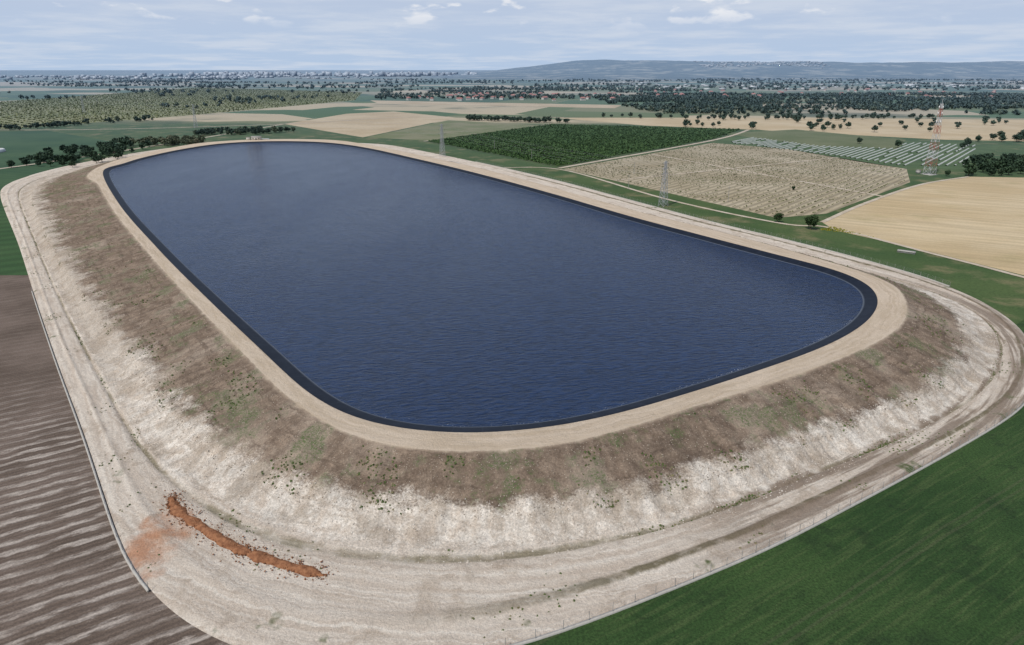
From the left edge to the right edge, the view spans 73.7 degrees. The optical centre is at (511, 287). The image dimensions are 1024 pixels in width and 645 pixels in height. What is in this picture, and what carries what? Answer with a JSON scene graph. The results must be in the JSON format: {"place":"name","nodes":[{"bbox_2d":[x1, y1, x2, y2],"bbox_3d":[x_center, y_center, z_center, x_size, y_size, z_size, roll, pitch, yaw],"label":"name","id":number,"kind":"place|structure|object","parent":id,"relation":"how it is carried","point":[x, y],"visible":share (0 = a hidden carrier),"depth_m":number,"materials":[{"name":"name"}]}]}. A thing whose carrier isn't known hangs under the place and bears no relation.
{"place":"outdoors","nodes":[
{"label":"outdoors","id":0,"kind":"place"},
{"bbox_2d":[0,131,119,274],"bbox_3d":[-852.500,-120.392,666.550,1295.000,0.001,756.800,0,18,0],"label":"green field","id":1,"kind":"structure","parent":0,"point":[15,145],"depth_m":682.45,"materials":[{"name":"green plant"}]},
{"bbox_2d":[0,275,230,644],"bbox_3d":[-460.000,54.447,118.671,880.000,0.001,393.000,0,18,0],"label":"ploughed field","id":2,"kind":"structure","parent":0,"point":[67,576],"depth_m":136.94,"materials":[{"name":"soil"}]},
{"bbox_2d":[0,124,281,168],"bbox_3d":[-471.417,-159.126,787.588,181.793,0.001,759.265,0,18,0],"label":"dirt track","id":3,"kind":"structure","parent":0,"point":[124,150],"depth_m":788.35,"materials":[{"name":"beige soil"}]},
{"bbox_2d":[0,88,360,128],"bbox_3d":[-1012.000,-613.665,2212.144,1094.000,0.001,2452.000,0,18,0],"label":"grove floor","id":4,"kind":"structure","parent":0,"point":[172,113],"depth_m":1642.04,"materials":[{"name":"green plant"}]},
{"bbox_2d":[0,87,361,128],"bbox_3d":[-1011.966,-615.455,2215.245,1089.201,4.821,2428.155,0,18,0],"label":"citrus grove","id":5,"kind":"object","parent":4,"relation":"on","point":[116,97],"visible":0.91,"depth_m":1855.32,"materials":[{"name":"green plant"}]},
{"bbox_2d":[67,117,395,129],"bbox_3d":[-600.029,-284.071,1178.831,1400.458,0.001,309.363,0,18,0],"label":"dirt track","id":6,"kind":"structure","parent":0,"point":[214,126],"depth_m":1096.35,"materials":[{"name":"beige soil"}]},
{"bbox_2d":[287,111,454,136],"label":"stubble field","id":7,"kind":"structure","parent":0,"point":[353,127],"depth_m":1180.76,"materials":[{"name":"beige plant"}]},
{"bbox_2d":[370,120,538,140],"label":"light field","id":8,"kind":"structure","parent":0,"point":[427,132],"depth_m":1043.91,"materials":[{"name":"plant"}]},
{"bbox_2d":[110,143,862,426],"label":"reservoir water","id":9,"kind":"structure","parent":0,"point":[390,286],"depth_m":262.20,"materials":[{"name":"blue liquid"}]},
{"bbox_2d":[371,100,620,107],"bbox_3d":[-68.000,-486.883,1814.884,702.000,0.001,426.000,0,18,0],"label":"stubble field","id":10,"kind":"structure","parent":0,"point":[500,104],"depth_m":1781.21,"materials":[{"name":"beige plant"}]},
{"bbox_2d":[0,139,1023,644],"bbox_3d":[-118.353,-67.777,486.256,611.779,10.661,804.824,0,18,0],"label":"embankment","id":11,"kind":"structure","parent":0,"point":[220,593],"depth_m":154.93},
{"bbox_2d":[152,489,337,584],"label":"spoil heap","id":12,"kind":"object","parent":11,"relation":"on","point":[177,509],"visible":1,"depth_m":130.64,"materials":[{"name":"orange soil"}]},
{"bbox_2d":[246,137,261,139],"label":"walls","id":13,"kind":"structure","parent":11,"relation":"on","point":[260,138],"depth_m":788.21,"materials":[{"name":"paint"}]},
{"bbox_2d":[32,190,965,514],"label":"slope grass","id":14,"kind":"structure","parent":11,"relation":"on","point":[464,458],"depth_m":169.70,"materials":[{"name":"green plant"}]},
{"bbox_2d":[38,203,973,519],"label":"slope stones","id":15,"kind":"object","parent":11,"relation":"on","point":[506,453],"visible":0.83,"depth_m":160.91,"materials":[{"name":"grey stone"}]},
{"bbox_2d":[20,207,1002,534],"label":"ditch grass","id":16,"kind":"structure","parent":11,"relation":"on","point":[652,525],"depth_m":162.01,"materials":[{"name":"green plant"}]},
{"bbox_2d":[25,220,1008,577],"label":"chalk rubble","id":17,"kind":"object","parent":11,"relation":"on","point":[487,502],"visible":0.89,"depth_m":153.46,"materials":[{"name":"white stone"}]},
{"bbox_2d":[0,70,1023,323],"bbox_3d":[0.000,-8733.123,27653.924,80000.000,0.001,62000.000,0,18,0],"label":"ground","id":18,"kind":"structure","parent":0,"point":[1000,292],"depth_m":1227.41,"materials":[{"name":"green plant"}]},
{"bbox_2d":[0,114,152,129],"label":"tree belt","id":19,"kind":"object","parent":18,"relation":"on","point":[63,123],"visible":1,"depth_m":1091.43,"materials":[{"name":"green plant"}]},
{"bbox_2d":[5,136,151,167],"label":"tree belt","id":20,"kind":"object","parent":18,"relation":"on","point":[109,148],"visible":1,"depth_m":710.49,"materials":[{"name":"green plant"}]},
{"bbox_2d":[31,288,149,592],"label":"perimeter fence","id":21,"kind":"object","parent":18,"relation":"on","point":[139,579],"visible":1,"depth_m":151.83,"materials":[{"name":"metal"}]},
{"bbox_2d":[129,135,205,145],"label":"tree belt","id":22,"kind":"object","parent":18,"relation":"on","point":[184,139],"visible":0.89,"depth_m":825.35,"materials":[{"name":"green plant"}]},
{"bbox_2d":[192,104,197,127],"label":"power pylon","id":23,"kind":"object","parent":18,"relation":"on","point":[193,117],"visible":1,"depth_m":1066.82,"materials":[{"name":"grey metal"}]},
{"bbox_2d":[0,75,390,79],"bbox_3d":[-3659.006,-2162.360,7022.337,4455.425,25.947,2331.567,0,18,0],"label":"distant town","id":24,"kind":"object","parent":18,"relation":"on","point":[88,77],"visible":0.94,"depth_m":6994.91},
{"bbox_2d":[4,79,388,108],"bbox_3d":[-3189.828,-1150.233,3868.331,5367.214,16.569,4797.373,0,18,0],"label":"distant forest","id":25,"kind":"object","parent":18,"relation":"on","point":[229,97],"visible":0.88,"depth_m":2738.35,"materials":[{"name":"green plant"}]},
{"bbox_2d":[193,125,295,135],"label":"tree belt","id":26,"kind":"object","parent":18,"relation":"on","point":[245,129],"visible":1,"depth_m":974.27,"materials":[{"name":"green plant"}]},
{"bbox_2d":[140,71,476,76],"bbox_3d":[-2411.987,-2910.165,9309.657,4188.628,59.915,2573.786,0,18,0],"label":"distant town","id":27,"kind":"object","parent":18,"relation":"on","point":[336,74],"visible":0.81,"depth_m":8583.33},
{"bbox_2d":[83,99,668,175],"bbox_3d":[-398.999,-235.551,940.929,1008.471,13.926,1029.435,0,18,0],"label":"power lines","id":28,"kind":"object","parent":18,"relation":"on","point":[434,133],"visible":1,"depth_m":662.92,"materials":[{"name":"grey metal"}]},
{"bbox_2d":[438,124,445,156],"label":"power pylon","id":29,"kind":"object","parent":18,"relation":"on","point":[441,130],"visible":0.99,"depth_m":711.50,"materials":[{"name":"grey metal"}]},
{"bbox_2d":[465,114,569,122],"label":"tree belt","id":30,"kind":"object","parent":18,"relation":"on","point":[503,117],"visible":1,"depth_m":1201.57,"materials":[{"name":"green plant"}]},
{"bbox_2d":[15,210,1023,637],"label":"verge grass","id":31,"kind":"structure","parent":18,"relation":"on","point":[565,586],"depth_m":158.81,"materials":[{"name":"green plant"}]},
{"bbox_2d":[52,77,1023,90],"bbox_3d":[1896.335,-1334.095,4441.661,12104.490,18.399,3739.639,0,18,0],"label":"distant forest","id":32,"kind":"object","parent":18,"relation":"on","point":[790,82],"visible":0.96,"depth_m":4086.99,"materials":[{"name":"green plant"}]},
{"bbox_2d":[374,86,703,101],"bbox_3d":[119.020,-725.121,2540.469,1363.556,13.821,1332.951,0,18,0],"label":"village","id":33,"kind":"object","parent":18,"relation":"on","point":[464,89],"visible":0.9,"depth_m":2506.49,"materials":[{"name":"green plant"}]},
{"bbox_2d":[658,161,668,206],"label":"power pylon","id":34,"kind":"object","parent":18,"relation":"on","point":[665,172],"visible":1,"depth_m":456.31,"materials":[{"name":"grey metal"}]},
{"bbox_2d":[476,161,950,286],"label":"perimeter fence","id":35,"kind":"object","parent":18,"relation":"on","point":[752,231],"visible":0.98,"depth_m":381.06,"materials":[{"name":"metal"}]},
{"bbox_2d":[483,400,1023,644],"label":"perimeter fence","id":36,"kind":"object","parent":18,"relation":"on","point":[595,618],"visible":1,"depth_m":128.54,"materials":[{"name":"metal"}]},
{"bbox_2d":[601,112,934,119],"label":"tree belt","id":37,"kind":"object","parent":18,"relation":"on","point":[830,115],"visible":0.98,"depth_m":1266.76,"materials":[{"name":"green plant"}]},
{"bbox_2d":[773,213,783,221],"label":"oak tree","id":38,"kind":"object","parent":18,"relation":"on","point":[778,216],"visible":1,"depth_m":409.69,"materials":[{"name":"green plant"}]},
{"bbox_2d":[804,214,819,228],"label":"oak tree","id":39,"kind":"object","parent":18,"relation":"on","point":[811,221],"visible":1,"depth_m":390.74,"materials":[{"name":"green plant"}]},
{"bbox_2d":[606,91,1023,114],"bbox_3d":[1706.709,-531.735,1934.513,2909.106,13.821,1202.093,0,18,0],"label":"distant forest","id":40,"kind":"object","parent":18,"relation":"on","point":[854,101],"visible":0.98,"depth_m":1771.41,"materials":[{"name":"green plant"}]},
{"bbox_2d":[610,82,1023,89],"bbox_3d":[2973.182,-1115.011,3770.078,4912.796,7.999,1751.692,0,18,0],"label":"distant town","id":41,"kind":"object","parent":18,"relation":"on","point":[952,85],"visible":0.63,"depth_m":3679.73},
{"bbox_2d":[682,115,1008,131],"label":"tree belt","id":42,"kind":"object","parent":18,"relation":"on","point":[827,123],"visible":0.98,"depth_m":1086.98,"materials":[{"name":"green plant"}]},
{"bbox_2d":[821,226,873,236],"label":"yellow wildflowers","id":43,"kind":"object","parent":18,"relation":"on","point":[839,229],"visible":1,"depth_m":391.81,"materials":[{"name":"yellow plant"}]},
{"bbox_2d":[897,249,915,254],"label":"drain culvert","id":44,"kind":"object","parent":18,"relation":"on","point":[906,251],"visible":1,"depth_m":341.97,"materials":[{"name":"concrete"}]},
{"bbox_2d":[916,101,943,174],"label":"communication tower","id":45,"kind":"structure","parent":18,"relation":"on","point":[933,147],"depth_m":590.93,"materials":[{"name":"white metal"}]},
{"bbox_2d":[959,142,966,147],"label":"oak tree","id":46,"kind":"object","parent":18,"relation":"on","point":[963,144],"visible":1,"depth_m":786.16,"materials":[{"name":"green plant"}]},
{"bbox_2d":[965,139,971,145],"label":"oak tree","id":47,"kind":"object","parent":18,"relation":"on","point":[968,141],"visible":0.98,"depth_m":814.57,"materials":[{"name":"green plant"}]},
{"bbox_2d":[975,134,982,140],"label":"oak tree","id":48,"kind":"object","parent":18,"relation":"on","point":[978,137],"visible":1,"depth_m":862.91,"materials":[{"name":"green plant"}]},
{"bbox_2d":[961,153,1023,175],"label":"tree belt","id":49,"kind":"object","parent":18,"relation":"on","point":[989,163],"visible":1,"depth_m":614.90,"materials":[{"name":"green plant"}]},
{"bbox_2d":[989,129,1023,141],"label":"tree belt","id":50,"kind":"object","parent":18,"relation":"on","point":[1016,137],"visible":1,"depth_m":866.70,"materials":[{"name":"green plant"}]},
{"bbox_2d":[0,0,1023,69],"label":"sky","id":51,"kind":"structure","parent":0,"point":[35,34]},
{"bbox_2d":[425,124,743,166],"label":"orchard floor","id":52,"kind":"structure","parent":0,"point":[617,155],"depth_m":765.18,"materials":[{"name":"green plant"}]},
{"bbox_2d":[429,124,739,165],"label":"orchard trees","id":53,"kind":"object","parent":52,"relation":"on","point":[606,138],"visible":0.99,"depth_m":874.62,"materials":[{"name":"green plant"}]},
{"bbox_2d":[559,130,747,167],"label":"dirt track","id":54,"kind":"structure","parent":0,"point":[653,151],"depth_m":764.14,"materials":[{"name":"beige soil"}]},
{"bbox_2d":[427,60,1023,80],"bbox_3d":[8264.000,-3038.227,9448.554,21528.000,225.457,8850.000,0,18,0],"label":"hills","id":55,"kind":"structure","parent":0,"point":[662,70],"depth_m":7766.20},
{"bbox_2d":[693,61,830,68],"bbox_3d":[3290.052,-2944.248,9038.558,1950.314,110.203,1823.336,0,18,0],"label":"hill town","id":56,"kind":"object","parent":55,"relation":"on","point":[759,62],"visible":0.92,"depth_m":8751.80},
{"bbox_2d":[614,157,837,180],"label":"dirt track","id":57,"kind":"structure","parent":0,"point":[721,169],"depth_m":627.07,"materials":[{"name":"beige soil"}]},
{"bbox_2d":[565,143,909,216],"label":"sapling field","id":58,"kind":"structure","parent":0,"point":[770,186],"depth_m":581.65,"materials":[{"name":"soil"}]},
{"bbox_2d":[504,167,1023,277],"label":"dirt track","id":59,"kind":"structure","parent":0,"point":[802,225],"depth_m":402.67,"materials":[{"name":"beige soil"}]},
{"bbox_2d":[651,154,886,196],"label":"dirt track","id":60,"kind":"structure","parent":0,"point":[773,176],"depth_m":580.92,"materials":[{"name":"beige soil"}]},
{"bbox_2d":[525,320,1023,644],"bbox_3d":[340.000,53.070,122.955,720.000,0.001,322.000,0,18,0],"label":"green crop field","id":61,"kind":"structure","parent":0,"point":[932,554],"depth_m":123.27,"materials":[{"name":"green plant"}]},
{"bbox_2d":[562,118,1023,140],"bbox_3d":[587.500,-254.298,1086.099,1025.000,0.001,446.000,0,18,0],"label":"stubble field","id":62,"kind":"structure","parent":0,"point":[971,129],"depth_m":1117.95,"materials":[{"name":"beige plant"}]},
{"bbox_2d":[729,129,904,148],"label":"olive field","id":63,"kind":"structure","parent":0,"point":[815,138],"depth_m":908.01,"materials":[{"name":"green plant"}]},
{"bbox_2d":[895,140,903,147],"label":"oak tree","id":64,"kind":"object","parent":63,"relation":"on","point":[898,142],"visible":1,"depth_m":796.63,"materials":[{"name":"green plant"}]},
{"bbox_2d":[714,130,999,168],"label":"solar farm","id":65,"kind":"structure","parent":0,"point":[980,149],"depth_m":756.01},
{"bbox_2d":[731,137,975,165],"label":"crop tunnels","id":66,"kind":"object","parent":65,"relation":"on","point":[753,142],"visible":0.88,"depth_m":768.94,"materials":[{"name":"plastic"}]},
{"bbox_2d":[820,176,968,221],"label":"dirt track","id":67,"kind":"structure","parent":0,"point":[845,211],"depth_m":482.69,"materials":[{"name":"beige soil"}]},
{"bbox_2d":[823,177,1023,274],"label":"wheat field","id":68,"kind":"structure","parent":0,"point":[978,220],"depth_m":416.40,"materials":[{"name":"beige plant"}]}
]}

